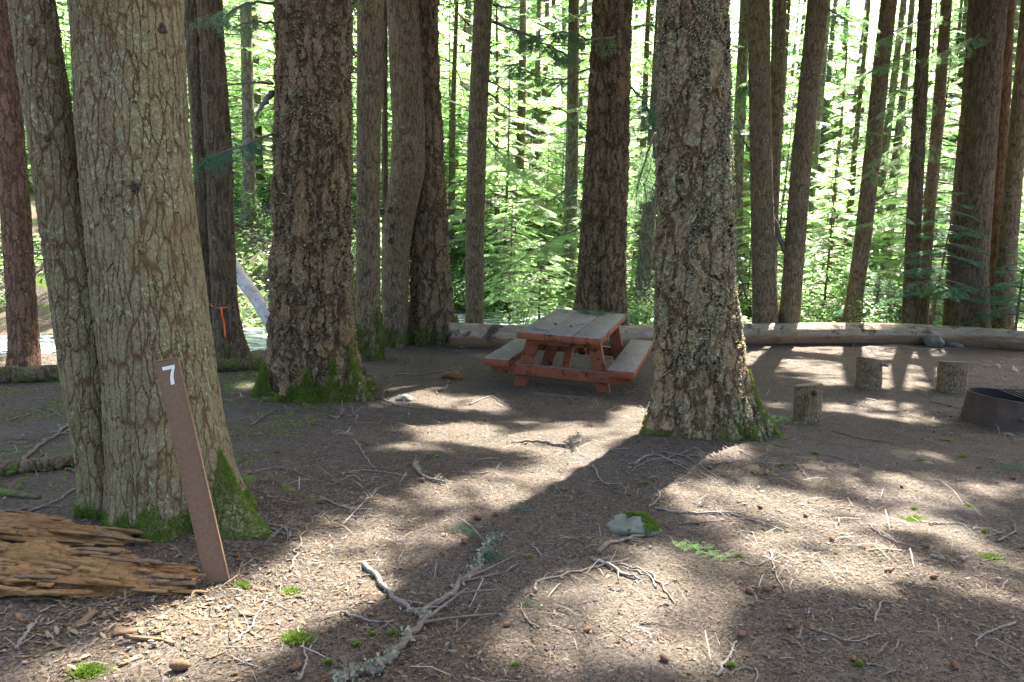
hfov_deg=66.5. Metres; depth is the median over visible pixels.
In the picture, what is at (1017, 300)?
young fir
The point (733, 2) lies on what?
conifer tree
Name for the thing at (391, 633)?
moss tuft
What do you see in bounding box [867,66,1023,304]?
young fir
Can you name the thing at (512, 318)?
leafy shrub
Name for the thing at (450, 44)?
conifer tree
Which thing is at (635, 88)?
young fir
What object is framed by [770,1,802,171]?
conifer tree
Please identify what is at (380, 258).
young fir
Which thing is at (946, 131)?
young fir
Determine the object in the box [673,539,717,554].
fir sprig
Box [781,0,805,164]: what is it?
conifer tree
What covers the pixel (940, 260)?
young fir
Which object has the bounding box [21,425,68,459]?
dead stick
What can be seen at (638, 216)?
conifer tree
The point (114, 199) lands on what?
conifer tree
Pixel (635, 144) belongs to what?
young fir
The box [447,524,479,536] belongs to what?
fir sprig
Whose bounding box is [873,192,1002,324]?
young fir
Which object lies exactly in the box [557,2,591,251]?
conifer tree
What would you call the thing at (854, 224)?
young fir
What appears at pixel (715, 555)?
fir sprig
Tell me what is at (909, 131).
conifer tree
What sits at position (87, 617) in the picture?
wood chip
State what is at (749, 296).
leafy shrub
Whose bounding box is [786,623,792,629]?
fir cone
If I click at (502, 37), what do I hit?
conifer tree
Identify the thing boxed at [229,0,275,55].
conifer tree
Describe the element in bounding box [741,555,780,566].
dead stick
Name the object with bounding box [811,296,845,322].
leafy shrub
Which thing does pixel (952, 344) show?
rock
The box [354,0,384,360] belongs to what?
conifer tree
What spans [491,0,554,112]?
conifer tree
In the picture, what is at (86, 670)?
moss tuft
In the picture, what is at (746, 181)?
young fir
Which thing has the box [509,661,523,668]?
moss tuft
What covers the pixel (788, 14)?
conifer tree
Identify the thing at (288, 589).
moss tuft
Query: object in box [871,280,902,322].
leafy shrub
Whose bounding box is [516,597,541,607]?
fir sprig
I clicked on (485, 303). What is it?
leafy shrub
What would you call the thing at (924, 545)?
fir cone
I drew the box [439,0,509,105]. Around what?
conifer tree
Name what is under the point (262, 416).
dead stick
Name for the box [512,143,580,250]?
young fir
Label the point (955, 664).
fir cone
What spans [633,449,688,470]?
dead stick
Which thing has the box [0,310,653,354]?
creek water
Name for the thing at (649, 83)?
young fir
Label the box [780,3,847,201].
conifer tree
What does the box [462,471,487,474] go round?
twig
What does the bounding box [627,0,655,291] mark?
conifer tree
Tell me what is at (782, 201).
young fir
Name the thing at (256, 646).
wood chip
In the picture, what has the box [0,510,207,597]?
rotten log
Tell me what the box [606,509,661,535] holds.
rock
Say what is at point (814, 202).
young fir
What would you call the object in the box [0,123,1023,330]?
undergrowth
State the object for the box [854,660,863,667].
moss tuft
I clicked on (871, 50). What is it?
conifer tree
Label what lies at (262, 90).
young fir
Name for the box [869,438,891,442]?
moss tuft
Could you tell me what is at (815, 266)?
leafy shrub
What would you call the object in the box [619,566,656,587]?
dead stick
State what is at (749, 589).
fir cone
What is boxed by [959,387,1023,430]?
fire ring
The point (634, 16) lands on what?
conifer tree
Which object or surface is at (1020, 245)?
young fir
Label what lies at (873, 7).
sky
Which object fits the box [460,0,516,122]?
conifer tree
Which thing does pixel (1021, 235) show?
young fir
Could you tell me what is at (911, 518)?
moss tuft
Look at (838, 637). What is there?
dead stick
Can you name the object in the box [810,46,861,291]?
conifer tree
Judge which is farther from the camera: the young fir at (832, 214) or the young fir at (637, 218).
the young fir at (637, 218)
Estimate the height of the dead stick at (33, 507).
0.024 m
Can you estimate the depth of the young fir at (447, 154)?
24.48 m
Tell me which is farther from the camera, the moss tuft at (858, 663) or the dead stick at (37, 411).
the dead stick at (37, 411)
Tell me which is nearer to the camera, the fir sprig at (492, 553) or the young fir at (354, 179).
the fir sprig at (492, 553)
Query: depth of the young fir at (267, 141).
25.08 m
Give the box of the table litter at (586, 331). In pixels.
[499,311,647,365]
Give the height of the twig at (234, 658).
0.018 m
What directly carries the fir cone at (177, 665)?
on the ground
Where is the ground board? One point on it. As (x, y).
(557, 395)
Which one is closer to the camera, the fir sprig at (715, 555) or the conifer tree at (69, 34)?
the fir sprig at (715, 555)
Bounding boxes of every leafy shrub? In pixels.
[234,191,264,217]
[237,291,254,325]
[253,213,272,233]
[350,228,355,267]
[450,259,464,296]
[451,283,464,310]
[452,281,462,306]
[455,279,511,316]
[484,269,517,305]
[490,305,520,323]
[493,270,550,324]
[528,285,548,310]
[627,295,653,324]
[628,282,653,323]
[739,278,751,310]
[739,293,750,317]
[777,280,828,313]
[779,246,841,302]
[807,277,839,307]
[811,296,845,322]
[820,250,885,307]
[847,274,896,317]
[848,296,903,322]
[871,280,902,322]
[882,270,902,309]
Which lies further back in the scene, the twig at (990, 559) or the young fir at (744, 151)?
the young fir at (744, 151)
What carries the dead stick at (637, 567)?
on the ground
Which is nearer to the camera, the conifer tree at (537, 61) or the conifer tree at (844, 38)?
the conifer tree at (537, 61)
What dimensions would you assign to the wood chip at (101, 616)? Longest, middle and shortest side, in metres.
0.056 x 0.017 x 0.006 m
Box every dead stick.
[5,504,64,511]
[10,406,66,423]
[14,616,39,649]
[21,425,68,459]
[28,487,76,511]
[50,423,67,433]
[230,595,267,642]
[247,466,320,481]
[249,406,325,425]
[288,626,310,680]
[289,497,345,571]
[319,496,368,509]
[340,610,393,622]
[341,466,403,475]
[341,484,386,527]
[349,570,388,577]
[354,439,387,469]
[374,393,442,409]
[398,366,459,375]
[412,459,447,483]
[434,363,463,394]
[453,603,481,632]
[469,396,498,404]
[511,440,565,446]
[519,601,539,628]
[533,548,628,591]
[587,465,621,483]
[590,556,640,580]
[595,534,646,553]
[617,562,676,604]
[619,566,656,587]
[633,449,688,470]
[648,487,659,507]
[655,492,787,531]
[659,450,726,478]
[678,511,756,524]
[715,637,736,676]
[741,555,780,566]
[759,549,788,592]
[816,629,886,641]
[823,454,861,467]
[832,430,900,444]
[869,524,931,547]
[873,598,906,622]
[884,347,977,348]
[928,522,981,528]
[964,618,1015,647]
[976,650,1013,669]
[996,518,1016,541]
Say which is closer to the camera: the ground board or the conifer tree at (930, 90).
the ground board
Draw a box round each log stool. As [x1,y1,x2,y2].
[793,383,822,423]
[855,356,888,390]
[936,361,968,392]
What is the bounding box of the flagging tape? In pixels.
[210,303,238,337]
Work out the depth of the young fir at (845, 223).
20.56 m
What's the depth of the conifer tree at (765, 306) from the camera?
14.42 m
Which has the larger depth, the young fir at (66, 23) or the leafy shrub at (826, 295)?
the young fir at (66, 23)
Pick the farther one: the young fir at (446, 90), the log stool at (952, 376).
the young fir at (446, 90)
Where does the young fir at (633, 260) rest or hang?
on the ground
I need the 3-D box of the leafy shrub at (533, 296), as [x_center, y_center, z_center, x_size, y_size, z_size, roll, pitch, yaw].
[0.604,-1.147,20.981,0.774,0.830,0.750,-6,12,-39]
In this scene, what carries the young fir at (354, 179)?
on the ground
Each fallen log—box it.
[0,357,262,382]
[0,455,74,475]
[0,488,41,499]
[236,258,269,327]
[448,323,1023,350]
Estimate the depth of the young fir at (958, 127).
40.45 m
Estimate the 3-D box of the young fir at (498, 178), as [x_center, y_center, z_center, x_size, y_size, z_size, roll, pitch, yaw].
[-0.086,-4.165,20.853,3.788,7.312,3.488,8,11,34]
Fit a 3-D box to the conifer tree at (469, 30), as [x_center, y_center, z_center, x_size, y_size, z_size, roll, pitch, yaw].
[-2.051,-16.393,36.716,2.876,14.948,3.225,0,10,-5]
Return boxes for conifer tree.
[0,0,41,366]
[7,0,318,543]
[56,1,66,55]
[58,6,72,111]
[183,0,256,358]
[187,93,191,149]
[189,0,384,414]
[223,0,275,226]
[225,5,275,187]
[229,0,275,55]
[352,1,356,117]
[353,0,512,234]
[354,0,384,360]
[380,0,469,349]
[438,5,472,107]
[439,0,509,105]
[439,3,471,238]
[441,1,472,137]
[442,6,472,80]
[442,7,498,95]
[450,0,595,323]
[452,0,504,57]
[458,0,518,100]
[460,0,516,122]
[484,0,656,325]
[485,7,524,256]
[490,0,567,219]
[491,0,518,95]
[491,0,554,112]
[492,0,567,117]
[501,0,565,118]
[507,0,640,307]
[511,0,591,118]
[512,0,567,196]
[517,1,566,182]
[541,0,590,108]
[541,0,591,143]
[552,3,591,107]
[553,1,639,115]
[554,0,591,136]
[555,0,591,175]
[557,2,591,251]
[579,23,653,108]
[581,0,657,323]
[625,0,792,473]
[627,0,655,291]
[627,21,656,317]
[630,1,645,163]
[630,8,654,184]
[630,8,655,156]
[631,0,655,114]
[728,4,737,53]
[729,7,748,115]
[730,0,738,118]
[730,0,796,307]
[731,0,779,322]
[731,0,800,294]
[731,1,738,109]
[732,0,880,322]
[743,0,826,212]
[770,0,805,156]
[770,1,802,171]
[771,0,786,274]
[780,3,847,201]
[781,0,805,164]
[782,0,806,174]
[782,0,869,200]
[783,0,853,282]
[784,0,862,208]
[787,0,893,200]
[810,0,887,295]
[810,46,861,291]
[813,0,947,322]
[819,0,898,219]
[821,1,890,211]
[838,0,961,323]
[843,0,935,297]
[845,8,898,130]
[845,24,910,189]
[848,9,900,168]
[851,0,948,296]
[865,0,916,141]
[886,0,916,191]
[886,0,957,148]
[887,0,975,324]
[890,0,937,181]
[904,0,958,128]
[906,0,966,226]
[906,5,957,171]
[908,27,940,174]
[909,0,1013,222]
[911,9,1019,199]
[919,0,1008,327]
[989,0,1015,321]
[991,0,1023,329]
[1010,0,1023,177]
[1012,0,1019,66]
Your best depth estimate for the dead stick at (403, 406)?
7.59 m
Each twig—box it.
[230,654,261,667]
[260,599,286,609]
[265,520,294,528]
[271,527,297,536]
[305,613,335,620]
[309,637,318,653]
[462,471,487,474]
[619,635,641,644]
[630,459,659,470]
[639,621,671,625]
[784,637,809,648]
[865,662,891,670]
[881,669,896,675]
[889,639,899,653]
[974,557,1004,562]
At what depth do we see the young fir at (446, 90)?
34.06 m
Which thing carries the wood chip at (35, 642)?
on the ground
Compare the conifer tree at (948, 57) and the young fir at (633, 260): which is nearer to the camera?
the young fir at (633, 260)
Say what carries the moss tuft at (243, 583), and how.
on the ground
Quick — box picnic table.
[483,309,653,392]
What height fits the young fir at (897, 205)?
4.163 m
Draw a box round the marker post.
[155,357,230,582]
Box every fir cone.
[169,658,190,671]
[290,662,301,670]
[315,497,324,503]
[379,615,388,620]
[474,514,480,519]
[503,621,510,626]
[583,626,589,632]
[659,653,668,661]
[738,630,745,637]
[745,586,752,593]
[762,586,771,591]
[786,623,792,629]
[829,535,834,541]
[850,655,856,661]
[884,567,891,572]
[921,543,929,548]
[930,574,937,578]
[950,660,959,669]
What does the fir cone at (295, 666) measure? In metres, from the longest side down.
0.045 x 0.030 x 0.030 m
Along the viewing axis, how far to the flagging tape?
9.94 m
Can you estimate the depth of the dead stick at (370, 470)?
4.82 m
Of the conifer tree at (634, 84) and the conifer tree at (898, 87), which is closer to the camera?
the conifer tree at (634, 84)
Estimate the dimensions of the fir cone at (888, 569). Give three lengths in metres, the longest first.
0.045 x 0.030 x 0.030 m
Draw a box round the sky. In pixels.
[66,0,961,121]
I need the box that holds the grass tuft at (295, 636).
[277,627,319,647]
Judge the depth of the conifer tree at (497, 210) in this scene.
22.19 m
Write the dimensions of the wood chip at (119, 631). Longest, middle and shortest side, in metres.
0.106 x 0.031 x 0.012 m
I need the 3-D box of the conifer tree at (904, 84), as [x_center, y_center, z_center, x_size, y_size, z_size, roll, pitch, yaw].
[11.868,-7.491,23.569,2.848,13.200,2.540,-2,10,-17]
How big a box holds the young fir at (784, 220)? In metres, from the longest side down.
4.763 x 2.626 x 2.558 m
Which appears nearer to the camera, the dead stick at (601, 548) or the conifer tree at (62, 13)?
the dead stick at (601, 548)
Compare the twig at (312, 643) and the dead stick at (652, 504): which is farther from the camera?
the dead stick at (652, 504)
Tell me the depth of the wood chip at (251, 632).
2.81 m
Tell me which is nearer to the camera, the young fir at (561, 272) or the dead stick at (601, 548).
the dead stick at (601, 548)
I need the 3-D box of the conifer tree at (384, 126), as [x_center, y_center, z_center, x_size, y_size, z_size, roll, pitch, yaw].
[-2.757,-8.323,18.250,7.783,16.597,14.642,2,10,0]
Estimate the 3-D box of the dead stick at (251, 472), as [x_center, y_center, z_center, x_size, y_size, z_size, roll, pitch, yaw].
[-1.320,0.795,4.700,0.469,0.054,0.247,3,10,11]
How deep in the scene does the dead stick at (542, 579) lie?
3.40 m
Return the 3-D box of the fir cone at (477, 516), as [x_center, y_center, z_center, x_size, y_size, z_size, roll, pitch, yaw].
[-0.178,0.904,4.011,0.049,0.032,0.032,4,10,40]
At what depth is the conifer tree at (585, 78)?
53.70 m
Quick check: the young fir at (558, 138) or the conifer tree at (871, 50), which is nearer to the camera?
the young fir at (558, 138)
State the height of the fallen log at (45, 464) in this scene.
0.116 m
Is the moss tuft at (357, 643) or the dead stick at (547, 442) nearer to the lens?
the moss tuft at (357, 643)
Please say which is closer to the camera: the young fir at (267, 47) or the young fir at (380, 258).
the young fir at (380, 258)
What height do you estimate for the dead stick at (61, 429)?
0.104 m
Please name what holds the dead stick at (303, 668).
on the ground
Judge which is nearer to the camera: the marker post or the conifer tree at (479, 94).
the marker post
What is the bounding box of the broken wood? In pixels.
[437,369,464,378]
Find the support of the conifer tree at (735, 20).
on the ground
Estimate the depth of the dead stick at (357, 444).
5.33 m
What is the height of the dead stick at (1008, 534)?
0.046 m
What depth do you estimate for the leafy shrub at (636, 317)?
16.10 m
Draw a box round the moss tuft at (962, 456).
[955,454,973,457]
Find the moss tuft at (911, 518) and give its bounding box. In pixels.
[896,513,931,521]
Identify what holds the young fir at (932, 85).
on the ground
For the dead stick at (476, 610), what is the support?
on the ground
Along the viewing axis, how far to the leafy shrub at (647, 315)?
16.77 m
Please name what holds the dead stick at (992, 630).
on the ground
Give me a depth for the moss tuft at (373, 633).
2.84 m
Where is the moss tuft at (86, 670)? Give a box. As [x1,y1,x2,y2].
[65,658,115,680]
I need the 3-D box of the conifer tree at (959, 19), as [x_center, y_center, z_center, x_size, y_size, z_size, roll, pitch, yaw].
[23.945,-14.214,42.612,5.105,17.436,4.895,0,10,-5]
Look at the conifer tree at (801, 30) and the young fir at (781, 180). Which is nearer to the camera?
the young fir at (781, 180)
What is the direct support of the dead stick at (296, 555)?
on the ground
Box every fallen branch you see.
[332,515,522,681]
[360,560,447,618]
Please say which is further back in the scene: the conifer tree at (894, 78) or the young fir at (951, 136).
the young fir at (951, 136)
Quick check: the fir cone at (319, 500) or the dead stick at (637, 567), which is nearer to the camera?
the dead stick at (637, 567)
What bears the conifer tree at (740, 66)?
on the ground
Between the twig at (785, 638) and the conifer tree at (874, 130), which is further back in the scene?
the conifer tree at (874, 130)
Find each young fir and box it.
[24,124,32,188]
[56,0,70,77]
[56,0,72,109]
[57,0,70,86]
[57,2,69,45]
[59,18,72,92]
[63,43,72,91]
[187,0,273,194]
[187,2,274,138]
[188,0,273,165]
[190,135,235,195]
[224,32,270,123]
[227,12,273,167]
[228,5,275,193]
[235,37,273,118]
[238,0,274,89]
[255,103,273,187]
[257,16,390,194]
[350,200,381,311]
[351,15,391,175]
[351,79,391,214]
[353,91,390,150]
[354,0,492,181]
[354,223,381,279]
[380,62,466,201]
[388,1,502,226]
[388,8,463,117]
[438,0,530,167]
[440,43,465,141]
[443,75,508,222]
[446,113,527,279]
[448,43,566,300]
[452,138,526,254]
[458,71,499,127]
[462,198,556,320]
[463,7,532,172]
[484,170,560,306]
[484,235,577,319]
[491,46,565,197]
[491,69,564,216]
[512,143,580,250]
[529,189,582,316]
[530,130,582,231]
[539,30,632,215]
[541,202,580,272]
[545,109,580,162]
[550,8,651,178]
[557,259,577,307]
[559,4,650,210]
[570,182,653,322]
[625,158,656,317]
[626,182,653,303]
[628,50,652,190]
[628,128,639,213]
[730,22,788,247]
[730,50,785,304]
[734,190,782,315]
[742,102,829,297]
[742,165,804,288]
[744,93,781,275]
[748,126,843,286]
[777,155,878,322]
[777,171,817,273]
[777,188,822,266]
[781,164,854,292]
[801,245,837,317]
[812,155,903,306]
[813,50,903,269]
[814,145,904,280]
[816,137,859,252]
[824,13,955,270]
[831,0,965,261]
[831,273,901,322]
[834,137,905,268]
[843,52,961,312]
[848,60,1020,321]
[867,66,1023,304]
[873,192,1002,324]
[877,168,940,284]
[877,190,905,281]
[883,121,955,269]
[891,155,955,274]
[930,217,946,297]
[938,57,1012,227]
[938,72,1023,279]
[957,253,1023,329]
[1010,107,1023,299]
[1017,179,1023,290]
[1018,180,1023,273]
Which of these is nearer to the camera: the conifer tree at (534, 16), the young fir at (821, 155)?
the young fir at (821, 155)
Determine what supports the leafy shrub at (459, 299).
on the ground
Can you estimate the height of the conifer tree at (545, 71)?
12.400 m
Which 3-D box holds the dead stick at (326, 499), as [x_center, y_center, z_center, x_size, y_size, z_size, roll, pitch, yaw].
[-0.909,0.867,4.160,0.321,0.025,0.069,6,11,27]
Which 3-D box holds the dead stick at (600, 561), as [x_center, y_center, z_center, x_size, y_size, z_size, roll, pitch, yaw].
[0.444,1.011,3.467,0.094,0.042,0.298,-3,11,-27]
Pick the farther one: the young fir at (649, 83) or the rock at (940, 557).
the young fir at (649, 83)
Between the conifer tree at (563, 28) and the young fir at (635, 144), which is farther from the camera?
the conifer tree at (563, 28)
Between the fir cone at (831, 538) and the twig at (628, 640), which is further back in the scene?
the fir cone at (831, 538)
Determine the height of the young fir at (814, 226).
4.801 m
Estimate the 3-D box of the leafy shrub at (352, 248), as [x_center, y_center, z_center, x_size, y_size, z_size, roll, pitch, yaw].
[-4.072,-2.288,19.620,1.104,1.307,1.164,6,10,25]
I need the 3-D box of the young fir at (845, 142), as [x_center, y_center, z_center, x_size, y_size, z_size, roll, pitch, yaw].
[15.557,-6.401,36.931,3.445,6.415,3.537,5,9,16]
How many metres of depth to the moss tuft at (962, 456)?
5.88 m
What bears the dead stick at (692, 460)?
on the ground
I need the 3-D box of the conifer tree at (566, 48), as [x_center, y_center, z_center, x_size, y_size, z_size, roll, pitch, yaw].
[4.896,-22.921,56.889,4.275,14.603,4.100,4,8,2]
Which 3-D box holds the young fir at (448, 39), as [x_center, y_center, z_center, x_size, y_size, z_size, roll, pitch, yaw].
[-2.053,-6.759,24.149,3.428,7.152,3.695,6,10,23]
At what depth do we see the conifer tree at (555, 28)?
51.12 m
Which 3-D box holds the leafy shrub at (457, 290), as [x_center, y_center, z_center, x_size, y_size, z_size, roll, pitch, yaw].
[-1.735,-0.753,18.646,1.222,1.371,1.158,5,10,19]
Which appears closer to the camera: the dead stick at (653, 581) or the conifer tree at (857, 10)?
the dead stick at (653, 581)
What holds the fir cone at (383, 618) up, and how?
on the ground
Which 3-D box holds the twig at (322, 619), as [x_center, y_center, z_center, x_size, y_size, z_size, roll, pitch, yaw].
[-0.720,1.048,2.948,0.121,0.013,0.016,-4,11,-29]
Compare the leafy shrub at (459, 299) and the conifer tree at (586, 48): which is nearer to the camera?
the leafy shrub at (459, 299)
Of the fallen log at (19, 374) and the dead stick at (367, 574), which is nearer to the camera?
the dead stick at (367, 574)
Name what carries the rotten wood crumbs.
on the ground
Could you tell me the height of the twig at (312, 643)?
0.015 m
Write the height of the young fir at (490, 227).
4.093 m
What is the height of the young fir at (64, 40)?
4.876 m
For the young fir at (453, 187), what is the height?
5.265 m
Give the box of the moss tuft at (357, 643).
[350,639,363,646]
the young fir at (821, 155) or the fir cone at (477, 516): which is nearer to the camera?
the fir cone at (477, 516)
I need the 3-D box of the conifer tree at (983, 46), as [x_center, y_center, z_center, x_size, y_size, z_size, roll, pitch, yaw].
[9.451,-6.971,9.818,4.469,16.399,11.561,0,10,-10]
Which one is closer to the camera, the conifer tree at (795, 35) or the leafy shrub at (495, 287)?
the leafy shrub at (495, 287)
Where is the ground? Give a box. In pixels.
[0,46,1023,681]
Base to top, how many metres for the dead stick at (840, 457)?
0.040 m
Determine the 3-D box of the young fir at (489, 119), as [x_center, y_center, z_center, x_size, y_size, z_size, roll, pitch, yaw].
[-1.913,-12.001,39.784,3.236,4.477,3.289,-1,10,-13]
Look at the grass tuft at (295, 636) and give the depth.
2.79 m
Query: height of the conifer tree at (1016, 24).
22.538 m
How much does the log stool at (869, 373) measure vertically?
0.464 m
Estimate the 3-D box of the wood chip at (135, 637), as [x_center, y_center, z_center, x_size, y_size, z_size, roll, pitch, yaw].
[-1.274,1.030,2.707,0.155,0.012,0.020,9,3,-7]
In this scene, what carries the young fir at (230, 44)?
on the ground
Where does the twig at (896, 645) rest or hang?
on the ground
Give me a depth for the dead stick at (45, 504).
4.06 m
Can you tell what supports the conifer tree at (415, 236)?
on the ground
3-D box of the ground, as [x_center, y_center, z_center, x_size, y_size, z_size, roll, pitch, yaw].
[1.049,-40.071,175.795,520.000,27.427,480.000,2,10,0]
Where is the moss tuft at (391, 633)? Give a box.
[386,629,398,637]
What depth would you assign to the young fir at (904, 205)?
24.49 m
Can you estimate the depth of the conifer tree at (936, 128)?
15.80 m
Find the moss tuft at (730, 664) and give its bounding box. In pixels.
[726,661,736,667]
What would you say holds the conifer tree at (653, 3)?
on the ground
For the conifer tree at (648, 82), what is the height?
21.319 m
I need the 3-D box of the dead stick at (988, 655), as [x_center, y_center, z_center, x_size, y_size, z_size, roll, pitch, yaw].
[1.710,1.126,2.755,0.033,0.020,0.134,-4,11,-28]
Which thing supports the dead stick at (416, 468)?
on the ground
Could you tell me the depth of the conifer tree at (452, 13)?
43.01 m
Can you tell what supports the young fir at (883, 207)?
on the ground
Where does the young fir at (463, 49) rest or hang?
on the ground
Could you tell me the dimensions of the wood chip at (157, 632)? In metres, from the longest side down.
0.088 x 0.011 x 0.007 m
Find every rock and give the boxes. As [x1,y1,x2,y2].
[395,394,412,400]
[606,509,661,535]
[922,334,944,346]
[937,555,944,559]
[945,342,963,347]
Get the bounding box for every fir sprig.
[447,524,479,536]
[484,547,507,560]
[500,503,532,511]
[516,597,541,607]
[562,309,631,314]
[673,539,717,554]
[694,547,737,563]
[771,415,805,423]
[997,464,1023,470]
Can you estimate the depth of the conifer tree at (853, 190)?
24.28 m
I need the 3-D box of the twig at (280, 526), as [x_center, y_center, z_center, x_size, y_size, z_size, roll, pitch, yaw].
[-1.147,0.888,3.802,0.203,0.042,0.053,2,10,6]
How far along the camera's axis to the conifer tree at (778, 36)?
15.65 m
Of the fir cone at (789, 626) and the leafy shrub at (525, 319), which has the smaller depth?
the fir cone at (789, 626)
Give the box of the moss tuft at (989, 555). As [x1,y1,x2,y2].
[967,552,1010,561]
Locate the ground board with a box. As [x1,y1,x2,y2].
[525,391,601,400]
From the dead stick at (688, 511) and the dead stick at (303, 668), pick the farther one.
the dead stick at (688, 511)
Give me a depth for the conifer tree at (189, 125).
29.18 m
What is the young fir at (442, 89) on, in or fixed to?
on the ground
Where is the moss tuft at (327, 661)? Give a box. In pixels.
[321,657,334,666]
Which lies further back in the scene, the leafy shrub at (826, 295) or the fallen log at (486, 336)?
the leafy shrub at (826, 295)
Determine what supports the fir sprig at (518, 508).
on the ground
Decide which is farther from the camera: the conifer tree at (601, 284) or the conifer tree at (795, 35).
the conifer tree at (795, 35)
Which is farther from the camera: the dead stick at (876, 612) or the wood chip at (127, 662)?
the dead stick at (876, 612)
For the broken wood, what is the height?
0.123 m
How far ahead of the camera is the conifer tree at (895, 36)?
57.40 m
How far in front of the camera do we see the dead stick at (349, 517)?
4.15 m
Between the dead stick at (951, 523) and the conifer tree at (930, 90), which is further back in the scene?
the conifer tree at (930, 90)
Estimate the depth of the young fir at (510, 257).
18.71 m
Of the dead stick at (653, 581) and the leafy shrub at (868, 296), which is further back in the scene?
the leafy shrub at (868, 296)
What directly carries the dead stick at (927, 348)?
on the ground
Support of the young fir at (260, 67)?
on the ground
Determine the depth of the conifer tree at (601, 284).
14.10 m
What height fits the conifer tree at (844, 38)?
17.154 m
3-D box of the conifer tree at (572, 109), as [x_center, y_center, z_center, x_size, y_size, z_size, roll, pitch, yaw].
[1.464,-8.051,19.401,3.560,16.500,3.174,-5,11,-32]
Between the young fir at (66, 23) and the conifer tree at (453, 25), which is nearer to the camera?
the young fir at (66, 23)
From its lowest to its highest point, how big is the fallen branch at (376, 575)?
0.077 m
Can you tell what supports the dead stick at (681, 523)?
on the ground
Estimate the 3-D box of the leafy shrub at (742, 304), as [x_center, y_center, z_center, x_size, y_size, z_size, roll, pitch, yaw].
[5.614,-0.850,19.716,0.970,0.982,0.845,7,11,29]
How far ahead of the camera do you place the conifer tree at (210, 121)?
9.74 m
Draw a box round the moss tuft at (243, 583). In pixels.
[229,580,250,591]
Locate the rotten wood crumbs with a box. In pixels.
[0,543,366,681]
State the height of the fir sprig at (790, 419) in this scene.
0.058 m
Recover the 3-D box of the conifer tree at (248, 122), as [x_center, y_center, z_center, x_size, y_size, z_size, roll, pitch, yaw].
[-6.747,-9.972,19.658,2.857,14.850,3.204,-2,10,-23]
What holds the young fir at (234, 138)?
on the ground
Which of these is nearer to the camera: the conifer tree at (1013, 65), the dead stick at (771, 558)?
the dead stick at (771, 558)
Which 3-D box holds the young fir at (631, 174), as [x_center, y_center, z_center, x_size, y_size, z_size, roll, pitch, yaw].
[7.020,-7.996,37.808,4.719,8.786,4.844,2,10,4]
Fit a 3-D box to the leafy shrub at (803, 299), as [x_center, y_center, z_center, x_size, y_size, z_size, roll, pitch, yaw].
[6.051,-0.790,16.759,1.021,1.095,0.989,-4,11,-29]
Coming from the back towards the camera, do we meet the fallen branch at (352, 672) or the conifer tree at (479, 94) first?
the conifer tree at (479, 94)
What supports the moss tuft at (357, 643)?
on the ground
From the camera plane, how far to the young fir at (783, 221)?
23.70 m
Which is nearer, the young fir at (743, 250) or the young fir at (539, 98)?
the young fir at (743, 250)
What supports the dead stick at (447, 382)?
on the ground
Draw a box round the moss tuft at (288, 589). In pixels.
[275,585,305,595]
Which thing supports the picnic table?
on the ground
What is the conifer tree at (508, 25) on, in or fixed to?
on the ground
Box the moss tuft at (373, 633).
[367,629,376,636]
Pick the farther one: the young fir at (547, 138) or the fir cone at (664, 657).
the young fir at (547, 138)
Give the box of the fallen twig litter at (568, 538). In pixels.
[0,346,1023,681]
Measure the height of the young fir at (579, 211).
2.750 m
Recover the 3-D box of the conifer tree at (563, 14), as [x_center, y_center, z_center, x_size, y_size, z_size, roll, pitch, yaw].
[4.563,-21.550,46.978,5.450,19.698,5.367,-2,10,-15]
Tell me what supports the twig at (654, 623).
on the ground
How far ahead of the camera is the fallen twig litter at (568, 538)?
3.59 m
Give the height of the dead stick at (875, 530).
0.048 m
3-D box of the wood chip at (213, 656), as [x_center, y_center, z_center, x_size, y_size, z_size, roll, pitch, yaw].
[-1.002,1.063,2.638,0.010,0.007,0.082,-3,-3,32]
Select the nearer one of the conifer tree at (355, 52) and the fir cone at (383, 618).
the fir cone at (383, 618)
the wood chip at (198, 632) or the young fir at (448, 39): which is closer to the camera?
the wood chip at (198, 632)
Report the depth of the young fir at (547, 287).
18.40 m
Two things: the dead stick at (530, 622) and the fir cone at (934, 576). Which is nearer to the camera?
the dead stick at (530, 622)
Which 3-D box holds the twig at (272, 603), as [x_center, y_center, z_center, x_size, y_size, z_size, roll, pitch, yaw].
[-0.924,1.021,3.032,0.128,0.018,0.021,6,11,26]
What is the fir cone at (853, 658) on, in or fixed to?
on the ground
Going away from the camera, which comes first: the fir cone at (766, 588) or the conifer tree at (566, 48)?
the fir cone at (766, 588)
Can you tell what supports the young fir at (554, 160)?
on the ground
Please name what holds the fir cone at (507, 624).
on the ground
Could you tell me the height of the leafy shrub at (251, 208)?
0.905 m
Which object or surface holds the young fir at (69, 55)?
on the ground
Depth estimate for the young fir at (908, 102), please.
30.57 m
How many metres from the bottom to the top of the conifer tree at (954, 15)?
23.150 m
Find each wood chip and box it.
[24,640,44,643]
[49,640,61,646]
[71,609,98,627]
[98,613,114,617]
[113,627,146,635]
[116,656,142,665]
[123,633,164,640]
[149,628,168,634]
[163,638,175,643]
[193,629,202,634]
[204,651,224,659]
[242,645,263,647]
[248,630,263,638]
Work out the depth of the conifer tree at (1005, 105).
15.57 m
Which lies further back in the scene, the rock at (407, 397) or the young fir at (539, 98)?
the young fir at (539, 98)
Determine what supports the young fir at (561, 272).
on the ground
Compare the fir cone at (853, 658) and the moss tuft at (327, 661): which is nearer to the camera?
the moss tuft at (327, 661)
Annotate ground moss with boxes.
[0,354,396,492]
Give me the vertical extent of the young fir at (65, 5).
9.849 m
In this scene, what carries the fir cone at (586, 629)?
on the ground
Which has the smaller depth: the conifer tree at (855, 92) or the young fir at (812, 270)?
the young fir at (812, 270)

